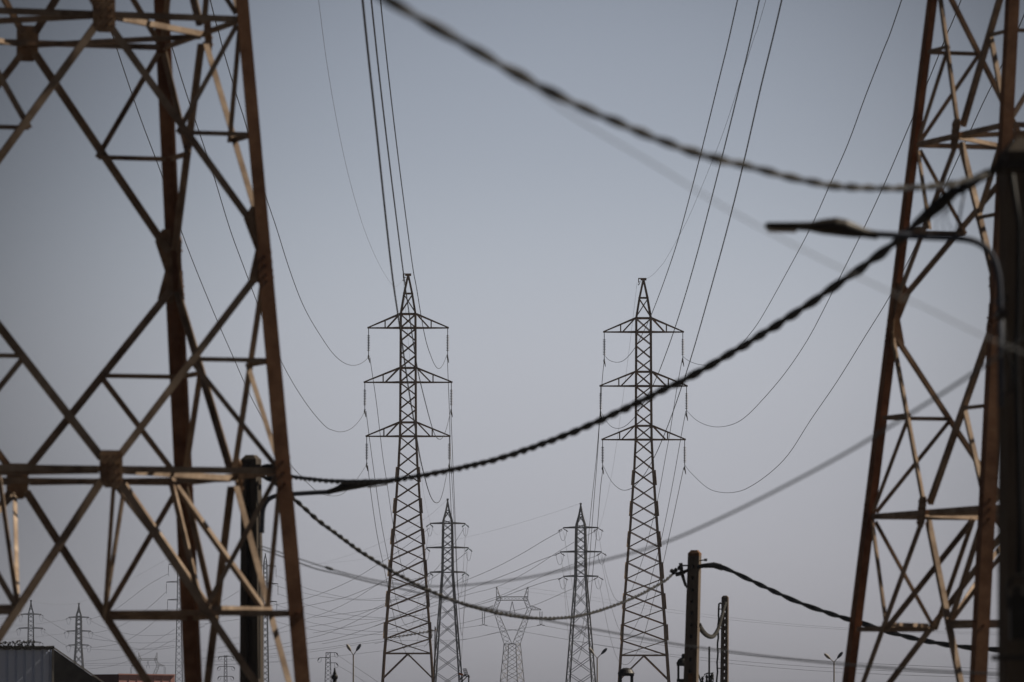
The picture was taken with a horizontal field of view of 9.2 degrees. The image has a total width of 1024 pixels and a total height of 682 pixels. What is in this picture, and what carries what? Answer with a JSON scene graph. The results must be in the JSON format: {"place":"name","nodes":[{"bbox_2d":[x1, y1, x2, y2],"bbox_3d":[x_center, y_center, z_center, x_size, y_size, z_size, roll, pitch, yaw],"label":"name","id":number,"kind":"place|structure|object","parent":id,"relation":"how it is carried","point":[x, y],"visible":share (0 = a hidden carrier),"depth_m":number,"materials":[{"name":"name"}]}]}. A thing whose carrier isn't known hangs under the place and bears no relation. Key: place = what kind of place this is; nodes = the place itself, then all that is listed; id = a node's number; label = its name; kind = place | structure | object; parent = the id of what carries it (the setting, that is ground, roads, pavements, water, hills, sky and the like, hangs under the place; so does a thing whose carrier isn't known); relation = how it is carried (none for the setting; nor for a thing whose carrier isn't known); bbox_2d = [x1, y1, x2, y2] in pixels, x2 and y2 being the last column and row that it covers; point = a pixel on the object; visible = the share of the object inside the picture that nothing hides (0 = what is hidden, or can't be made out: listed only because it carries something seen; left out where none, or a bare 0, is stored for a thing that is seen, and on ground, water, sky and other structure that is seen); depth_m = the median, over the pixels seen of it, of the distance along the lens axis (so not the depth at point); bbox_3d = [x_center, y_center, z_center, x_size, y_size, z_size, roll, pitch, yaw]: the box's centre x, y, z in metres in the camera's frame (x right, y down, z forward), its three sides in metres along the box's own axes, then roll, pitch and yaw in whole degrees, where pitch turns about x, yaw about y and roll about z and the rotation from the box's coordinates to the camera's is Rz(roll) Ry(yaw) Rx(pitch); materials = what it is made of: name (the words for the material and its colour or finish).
{"place":"outdoors","nodes":[
{"label":"outdoors","id":0,"kind":"place"},
{"bbox_2d":[0,645,103,681],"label":"shed","id":1,"kind":"structure","parent":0,"point":[19,663],"depth_m":169.63,"materials":[{"name":"grey metal"}]},
{"bbox_2d":[0,640,34,645],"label":"razor wire","id":2,"kind":"object","parent":1,"relation":"on","point":[12,642],"visible":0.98,"depth_m":170.38,"materials":[{"name":"metal"}]},
{"bbox_2d":[93,674,174,681],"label":"building","id":3,"kind":"structure","parent":0,"point":[135,677],"depth_m":330.57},
{"bbox_2d":[0,0,1023,681],"label":"sky","id":4,"kind":"structure","parent":0,"point":[532,231],"materials":[{"name":"grey"}]},
{"bbox_2d":[588,648,606,681],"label":"lamp post","id":5,"kind":"object","parent":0,"point":[602,652],"visible":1,"depth_m":429.42,"materials":[{"name":"grey metal"}]},
{"bbox_2d":[618,668,634,681],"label":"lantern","id":6,"kind":"object","parent":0,"point":[626,672],"visible":1,"depth_m":189.53,"materials":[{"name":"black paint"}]},
{"bbox_2d":[605,0,737,361],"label":"conductor","id":7,"kind":"object","parent":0,"point":[697,165],"visible":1,"depth_m":242.67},
{"bbox_2d":[600,0,759,428],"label":"conductor","id":8,"kind":"object","parent":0,"point":[712,193],"visible":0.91,"depth_m":218.91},
{"bbox_2d":[676,654,683,681],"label":"lantern","id":9,"kind":"object","parent":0,"point":[680,661],"visible":0.6,"depth_m":189.60,"materials":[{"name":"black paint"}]},
{"bbox_2d":[603,0,781,489],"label":"conductor","id":10,"kind":"object","parent":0,"point":[729,218],"visible":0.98,"depth_m":196.18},
{"bbox_2d":[699,646,713,681],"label":"iron pole","id":11,"kind":"object","parent":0,"point":[709,677],"visible":0.97,"depth_m":229.66,"materials":[{"name":"grey metal"}]},
{"bbox_2d":[443,25,1023,352],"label":"service wire","id":12,"kind":"object","parent":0,"point":[714,200],"visible":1,"depth_m":21.92,"materials":[{"name":"grey"}]},
{"bbox_2d":[685,0,901,364],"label":"conductor","id":13,"kind":"object","parent":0,"point":[841,158],"visible":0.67,"depth_m":262.00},
{"bbox_2d":[686,0,960,426],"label":"conductor","id":14,"kind":"object","parent":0,"point":[856,243],"visible":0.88,"depth_m":290.64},
{"bbox_2d":[824,652,842,681],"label":"lamp post","id":15,"kind":"object","parent":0,"point":[828,656],"visible":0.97,"depth_m":419.42,"materials":[{"name":"grey metal"}]},
{"bbox_2d":[684,15,1023,492],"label":"conductor","id":16,"kind":"object","parent":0,"point":[875,319],"visible":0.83,"depth_m":311.41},
{"label":"ground","id":17,"kind":"structure","parent":0,"visible":0},
{"bbox_2d":[17,600,44,645],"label":"lattice pylon","id":18,"kind":"object","parent":17,"relation":"on","point":[29,614],"visible":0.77,"depth_m":2197.14,"materials":[{"name":"grey metal"}]},
{"bbox_2d":[42,617,175,642],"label":"conductor","id":19,"kind":"object","parent":18,"relation":"attached to","point":[105,640],"visible":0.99,"depth_m":2074.83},
{"bbox_2d":[64,603,92,669],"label":"lattice pylon","id":20,"kind":"object","parent":17,"relation":"on","point":[80,617],"visible":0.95,"depth_m":2207.05,"materials":[{"name":"grey metal"}]},
{"bbox_2d":[130,653,165,673],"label":"portal pylon","id":21,"kind":"object","parent":17,"relation":"on","point":[148,663],"visible":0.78,"depth_m":3245.60,"materials":[{"name":"metal"}]},
{"bbox_2d":[0,0,309,681],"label":"lattice pylon","id":22,"kind":"object","parent":17,"relation":"on","point":[185,476],"visible":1,"depth_m":69.48,"materials":[{"name":"metal"}]},
{"bbox_2d":[166,564,182,681],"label":"lattice pylon","id":23,"kind":"object","parent":17,"relation":"on","point":[177,582],"visible":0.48,"depth_m":1897.30,"materials":[{"name":"grey metal"}]},
{"bbox_2d":[91,616,221,668],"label":"conductor","id":24,"kind":"object","parent":23,"relation":"attached to","point":[150,651],"visible":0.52,"depth_m":2111.24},
{"bbox_2d":[93,592,236,660],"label":"conductor","id":25,"kind":"object","parent":23,"relation":"attached to","point":[153,642],"visible":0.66,"depth_m":2127.05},
{"bbox_2d":[217,655,234,681],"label":"distribution pylon","id":26,"kind":"object","parent":17,"relation":"on","point":[224,656],"visible":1,"depth_m":1497.97,"materials":[{"name":"grey metal"}]},
{"bbox_2d":[240,455,274,681],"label":"concrete pole","id":27,"kind":"object","parent":17,"relation":"on","point":[251,643],"visible":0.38,"depth_m":94.85,"materials":[{"name":"concrete"}]},
{"bbox_2d":[260,482,390,532],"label":"street lamp","id":28,"kind":"object","parent":27,"relation":"attached to","point":[342,487],"visible":0.7,"depth_m":94.47,"materials":[{"name":"grey metal"}]},
{"bbox_2d":[267,172,989,483],"bbox_3d":[-0.427,0.863,66.458,0.073,1.016,57.570,0,-3,-6],"label":"twisted cable","id":29,"kind":"object","parent":27,"relation":"attached to","point":[881,253],"visible":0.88,"depth_m":50.79,"materials":[{"name":"black rubber"}]},
{"bbox_2d":[910,183,969,229],"bbox_3d":[2.575,-0.820,38.552,0.103,0.232,0.947,1,-3,-18],"label":"cable grip","id":30,"kind":"object","parent":29,"relation":"attached to","point":[939,204],"visible":0.94,"depth_m":38.47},
{"bbox_2d":[936,191,965,234],"bbox_3d":[2.640,-0.763,38.304,0.180,0.280,0.016,0,-3,0],"label":"loose wire","id":31,"kind":"object","parent":29,"relation":"hanging from","point":[960,213],"visible":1,"depth_m":38.30,"materials":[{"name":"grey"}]},
{"bbox_2d":[261,549,997,674],"bbox_3d":[0.166,2.811,71.456,0.018,2.092,47.647,1,-3,-9],"label":"service wire","id":32,"kind":"object","parent":27,"relation":"attached to","point":[989,673],"visible":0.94,"depth_m":62.35,"materials":[{"name":"grey"}]},
{"bbox_2d":[261,336,1023,586],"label":"service wire","id":33,"kind":"object","parent":27,"relation":"attached to","point":[882,430],"visible":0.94,"depth_m":40.01,"materials":[{"name":"grey"}]},
{"bbox_2d":[263,553,277,681],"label":"lattice pylon","id":34,"kind":"object","parent":17,"relation":"on","point":[267,640],"visible":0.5,"depth_m":1898.42,"materials":[{"name":"grey metal"}]},
{"bbox_2d":[266,581,413,600],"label":"conductor","id":35,"kind":"object","parent":34,"relation":"attached to","point":[350,599],"visible":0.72,"depth_m":1758.41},
{"bbox_2d":[273,603,415,619],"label":"conductor","id":36,"kind":"object","parent":34,"relation":"attached to","point":[349,619],"visible":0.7,"depth_m":1771.84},
{"bbox_2d":[280,594,423,617],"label":"conductor","id":37,"kind":"object","parent":34,"relation":"attached to","point":[353,615],"visible":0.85,"depth_m":1796.44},
{"bbox_2d":[306,621,402,631],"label":"conductor","id":38,"kind":"object","parent":34,"relation":"attached to","point":[358,630],"visible":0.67,"depth_m":1755.19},
{"bbox_2d":[318,652,337,681],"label":"distribution pylon","id":39,"kind":"object","parent":17,"relation":"on","point":[329,663],"visible":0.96,"depth_m":1297.98,"materials":[{"name":"grey metal"}]},
{"bbox_2d":[331,668,337,681],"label":"roof finial","id":40,"kind":"object","parent":17,"relation":"on","point":[334,676],"visible":1,"depth_m":189.68,"materials":[{"name":"black paint"}]},
{"bbox_2d":[346,644,360,681],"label":"lamp post","id":41,"kind":"object","parent":17,"relation":"on","point":[349,647],"visible":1,"depth_m":419.44,"materials":[{"name":"grey metal"}]},
{"bbox_2d":[363,273,452,681],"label":"lattice pylon","id":42,"kind":"object","parent":17,"relation":"on","point":[401,382],"visible":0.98,"depth_m":579.96,"materials":[{"name":"metal"}]},
{"bbox_2d":[112,36,367,495],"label":"conductor","id":43,"kind":"object","parent":42,"relation":"attached to","point":[190,254],"visible":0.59,"depth_m":288.62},
{"bbox_2d":[172,48,365,431],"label":"conductor","id":44,"kind":"object","parent":42,"relation":"attached to","point":[231,232],"visible":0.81,"depth_m":280.44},
{"bbox_2d":[210,0,369,365],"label":"conductor","id":45,"kind":"object","parent":42,"relation":"attached to","point":[266,197],"visible":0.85,"depth_m":288.42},
{"bbox_2d":[318,0,402,281],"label":"earth wire","id":46,"kind":"object","parent":42,"relation":"attached to","point":[338,130],"visible":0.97,"depth_m":288.59,"materials":[{"name":"grey metal"}]},
{"bbox_2d":[366,413,425,626],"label":"conductor","id":47,"kind":"object","parent":42,"relation":"attached to","point":[380,518],"visible":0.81,"depth_m":665.64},
{"bbox_2d":[367,465,429,655],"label":"conductor","id":48,"kind":"object","parent":42,"relation":"attached to","point":[384,569],"visible":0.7,"depth_m":666.21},
{"bbox_2d":[370,360,429,588],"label":"conductor","id":49,"kind":"object","parent":42,"relation":"attached to","point":[385,472],"visible":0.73,"depth_m":672.71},
{"bbox_2d":[361,0,448,502],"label":"conductor","id":50,"kind":"object","parent":42,"relation":"attached to","point":[369,65],"visible":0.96,"depth_m":123.87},
{"bbox_2d":[370,0,450,439],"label":"conductor","id":51,"kind":"object","parent":42,"relation":"attached to","point":[394,199],"visible":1,"depth_m":175.56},
{"bbox_2d":[380,2,446,368],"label":"conductor","id":52,"kind":"object","parent":42,"relation":"attached to","point":[399,170],"visible":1,"depth_m":233.18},
{"bbox_2d":[447,360,465,596],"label":"conductor","id":53,"kind":"object","parent":42,"relation":"attached to","point":[452,489],"visible":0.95,"depth_m":707.63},
{"bbox_2d":[449,473,465,660],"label":"conductor","id":54,"kind":"object","parent":42,"relation":"attached to","point":[453,570],"visible":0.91,"depth_m":701.24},
{"bbox_2d":[451,420,467,634],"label":"conductor","id":55,"kind":"object","parent":42,"relation":"attached to","point":[455,529],"visible":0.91,"depth_m":685.57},
{"bbox_2d":[386,616,436,681],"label":"tv aerial","id":56,"kind":"object","parent":17,"relation":"on","point":[415,633],"visible":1,"depth_m":209.77,"materials":[{"name":"metal"}]},
{"bbox_2d":[425,499,471,681],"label":"lattice pylon","id":57,"kind":"object","parent":17,"relation":"on","point":[442,572],"visible":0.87,"depth_m":1259.01,"materials":[{"name":"grey metal"}]},
{"bbox_2d":[201,576,427,650],"bbox_3d":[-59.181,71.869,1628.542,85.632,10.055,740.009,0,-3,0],"label":"conductor","id":58,"kind":"object","parent":57,"relation":"attached to","point":[335,608],"visible":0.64,"depth_m":1445.97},
{"bbox_2d":[206,553,422,623],"bbox_3d":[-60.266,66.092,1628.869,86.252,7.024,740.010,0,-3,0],"label":"conductor","id":59,"kind":"object","parent":57,"relation":"attached to","point":[340,598],"visible":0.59,"depth_m":1420.80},
{"bbox_2d":[203,576,463,658],"bbox_3d":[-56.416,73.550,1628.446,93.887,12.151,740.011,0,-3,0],"label":"conductor","id":60,"kind":"object","parent":57,"relation":"attached to","point":[367,628],"visible":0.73,"depth_m":1431.73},
{"bbox_2d":[217,528,463,639],"bbox_3d":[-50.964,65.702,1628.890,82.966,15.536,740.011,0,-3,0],"label":"conductor","id":61,"kind":"object","parent":57,"relation":"attached to","point":[378,606],"visible":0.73,"depth_m":1446.53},
{"bbox_2d":[218,552,466,652],"bbox_3d":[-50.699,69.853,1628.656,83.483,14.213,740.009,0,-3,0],"label":"conductor","id":62,"kind":"object","parent":57,"relation":"attached to","point":[366,615],"visible":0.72,"depth_m":1483.69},
{"bbox_2d":[271,528,428,605],"bbox_3d":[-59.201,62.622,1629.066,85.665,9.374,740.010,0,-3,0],"label":"conductor","id":63,"kind":"object","parent":57,"relation":"attached to","point":[361,574],"visible":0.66,"depth_m":1410.26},
{"bbox_2d":[459,668,469,681],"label":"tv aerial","id":64,"kind":"object","parent":17,"relation":"on","point":[465,673],"visible":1,"depth_m":239.66,"materials":[{"name":"metal"}]},
{"bbox_2d":[480,587,544,681],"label":"portal pylon","id":65,"kind":"object","parent":17,"relation":"on","point":[523,598],"visible":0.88,"depth_m":1897.93,"materials":[{"name":"metal"}]},
{"bbox_2d":[214,625,479,657],"bbox_3d":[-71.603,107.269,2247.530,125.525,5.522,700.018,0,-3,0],"label":"conductor","id":66,"kind":"object","parent":65,"relation":"attached to","point":[365,641],"visible":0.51,"depth_m":2140.72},
{"bbox_2d":[225,629,511,659],"bbox_3d":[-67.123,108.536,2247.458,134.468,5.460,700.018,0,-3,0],"label":"conductor","id":67,"kind":"object","parent":65,"relation":"attached to","point":[383,641],"visible":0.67,"depth_m":2070.76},
{"bbox_2d":[216,625,539,664],"bbox_3d":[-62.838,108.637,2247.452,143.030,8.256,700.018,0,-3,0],"label":"conductor","id":68,"kind":"object","parent":65,"relation":"attached to","point":[392,649],"visible":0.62,"depth_m":2149.77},
{"bbox_2d":[484,625,949,676],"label":"conductor","id":69,"kind":"object","parent":65,"relation":"attached to","point":[719,662],"visible":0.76,"depth_m":1579.86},
{"bbox_2d":[533,588,945,631],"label":"earth wire","id":70,"kind":"object","parent":65,"relation":"attached to","point":[738,618],"visible":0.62,"depth_m":1585.62,"materials":[{"name":"grey metal"}]},
{"bbox_2d":[500,587,993,634],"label":"earth wire","id":71,"kind":"object","parent":65,"relation":"attached to","point":[766,623],"visible":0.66,"depth_m":1540.51,"materials":[{"name":"grey metal"}]},
{"bbox_2d":[512,629,997,675],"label":"conductor","id":72,"kind":"object","parent":65,"relation":"attached to","point":[782,664],"visible":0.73,"depth_m":1529.60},
{"bbox_2d":[542,625,988,668],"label":"conductor","id":73,"kind":"object","parent":65,"relation":"attached to","point":[751,655],"visible":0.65,"depth_m":1620.75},
{"bbox_2d":[555,503,606,681],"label":"lattice pylon","id":74,"kind":"object","parent":17,"relation":"on","point":[585,551],"visible":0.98,"depth_m":1264.05,"materials":[{"name":"grey metal"}]},
{"bbox_2d":[315,553,559,632],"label":"conductor","id":75,"kind":"object","parent":74,"relation":"attached to","point":[450,596],"visible":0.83,"depth_m":1433.57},
{"bbox_2d":[314,530,561,617],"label":"conductor","id":76,"kind":"object","parent":74,"relation":"attached to","point":[460,582],"visible":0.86,"depth_m":1428.75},
{"bbox_2d":[323,578,559,643],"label":"conductor","id":77,"kind":"object","parent":74,"relation":"attached to","point":[451,610],"visible":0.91,"depth_m":1460.29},
{"bbox_2d":[325,506,571,563],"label":"earth wire","id":78,"kind":"object","parent":74,"relation":"attached to","point":[473,535],"visible":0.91,"depth_m":1419.30,"materials":[{"name":"grey metal"}]},
{"bbox_2d":[375,580,591,643],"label":"conductor","id":79,"kind":"object","parent":74,"relation":"attached to","point":[492,615],"visible":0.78,"depth_m":1497.59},
{"bbox_2d":[374,531,594,626],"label":"conductor","id":80,"kind":"object","parent":74,"relation":"attached to","point":[516,577],"visible":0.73,"depth_m":1418.61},
{"bbox_2d":[406,555,597,624],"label":"conductor","id":81,"kind":"object","parent":74,"relation":"attached to","point":[505,593],"visible":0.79,"depth_m":1486.53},
{"bbox_2d":[581,287,636,532],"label":"earth wire","id":82,"kind":"object","parent":74,"relation":"attached to","point":[620,415],"visible":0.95,"depth_m":697.18,"materials":[{"name":"grey metal"}]},
{"bbox_2d":[599,278,687,681],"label":"lattice pylon","id":83,"kind":"object","parent":17,"relation":"on","point":[651,426],"visible":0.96,"depth_m":583.98,"materials":[{"name":"metal"}]},
{"bbox_2d":[561,425,599,638],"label":"conductor","id":84,"kind":"object","parent":83,"relation":"attached to","point":[591,536],"visible":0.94,"depth_m":669.64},
{"bbox_2d":[563,471,602,663],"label":"conductor","id":85,"kind":"object","parent":83,"relation":"attached to","point":[592,573],"visible":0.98,"depth_m":681.68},
{"bbox_2d":[563,357,604,602],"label":"conductor","id":86,"kind":"object","parent":83,"relation":"attached to","point":[591,502],"visible":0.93,"depth_m":712.24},
{"bbox_2d":[598,358,682,601],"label":"conductor","id":87,"kind":"object","parent":83,"relation":"attached to","point":[659,489],"visible":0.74,"depth_m":676.68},
{"bbox_2d":[598,467,683,664],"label":"conductor","id":88,"kind":"object","parent":83,"relation":"attached to","point":[658,581],"visible":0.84,"depth_m":690.73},
{"bbox_2d":[601,411,685,634],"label":"conductor","id":89,"kind":"object","parent":83,"relation":"attached to","point":[663,528],"visible":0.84,"depth_m":676.72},
{"bbox_2d":[650,0,765,276],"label":"earth wire","id":90,"kind":"object","parent":83,"relation":"attached to","point":[724,128],"visible":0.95,"depth_m":335.17,"materials":[{"name":"grey metal"}]},
{"bbox_2d":[670,550,721,681],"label":"concrete pole","id":91,"kind":"object","parent":17,"relation":"on","point":[692,628],"visible":0.95,"depth_m":149.73,"materials":[{"name":"concrete"}]},
{"bbox_2d":[266,476,673,619],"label":"twisted cable","id":92,"kind":"object","parent":91,"relation":"attached to","point":[341,537],"visible":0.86,"depth_m":112.63,"materials":[{"name":"black rubber"}]},
{"bbox_2d":[699,602,726,638],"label":"twisted cable","id":93,"kind":"object","parent":91,"relation":"attached to","point":[708,635],"visible":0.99,"depth_m":203.99,"materials":[{"name":"black rubber"}]},
{"bbox_2d":[699,563,997,652],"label":"twisted cable","id":94,"kind":"object","parent":91,"relation":"attached to","point":[818,609],"visible":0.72,"depth_m":138.03,"materials":[{"name":"black rubber"}]},
{"bbox_2d":[716,595,728,681],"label":"concrete pole","id":95,"kind":"object","parent":17,"relation":"on","point":[724,628],"visible":0.87,"depth_m":259.58,"materials":[{"name":"concrete"}]},
{"bbox_2d":[842,0,1023,681],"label":"lattice pylon","id":96,"kind":"object","parent":17,"relation":"on","point":[984,512],"visible":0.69,"depth_m":82.31,"materials":[{"name":"metal"}]},
{"bbox_2d":[969,137,1023,681],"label":"concrete pole","id":97,"kind":"object","parent":17,"relation":"on","point":[1007,167],"visible":0.88,"depth_m":38.36,"materials":[{"name":"concrete"}]},
{"bbox_2d":[379,0,987,191],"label":"twisted cable","id":98,"kind":"object","parent":97,"relation":"attached to","point":[441,31],"visible":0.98,"depth_m":25.86,"materials":[{"name":"black rubber"}]},
{"bbox_2d":[765,217,1002,310],"bbox_3d":[2.226,-0.460,38.087,1.422,0.561,0.260,0,-3,0],"label":"street lamp","id":99,"kind":"object","parent":97,"relation":"attached to","point":[835,226],"visible":1,"depth_m":38.06,"materials":[{"name":"grey metal"}]}
]}

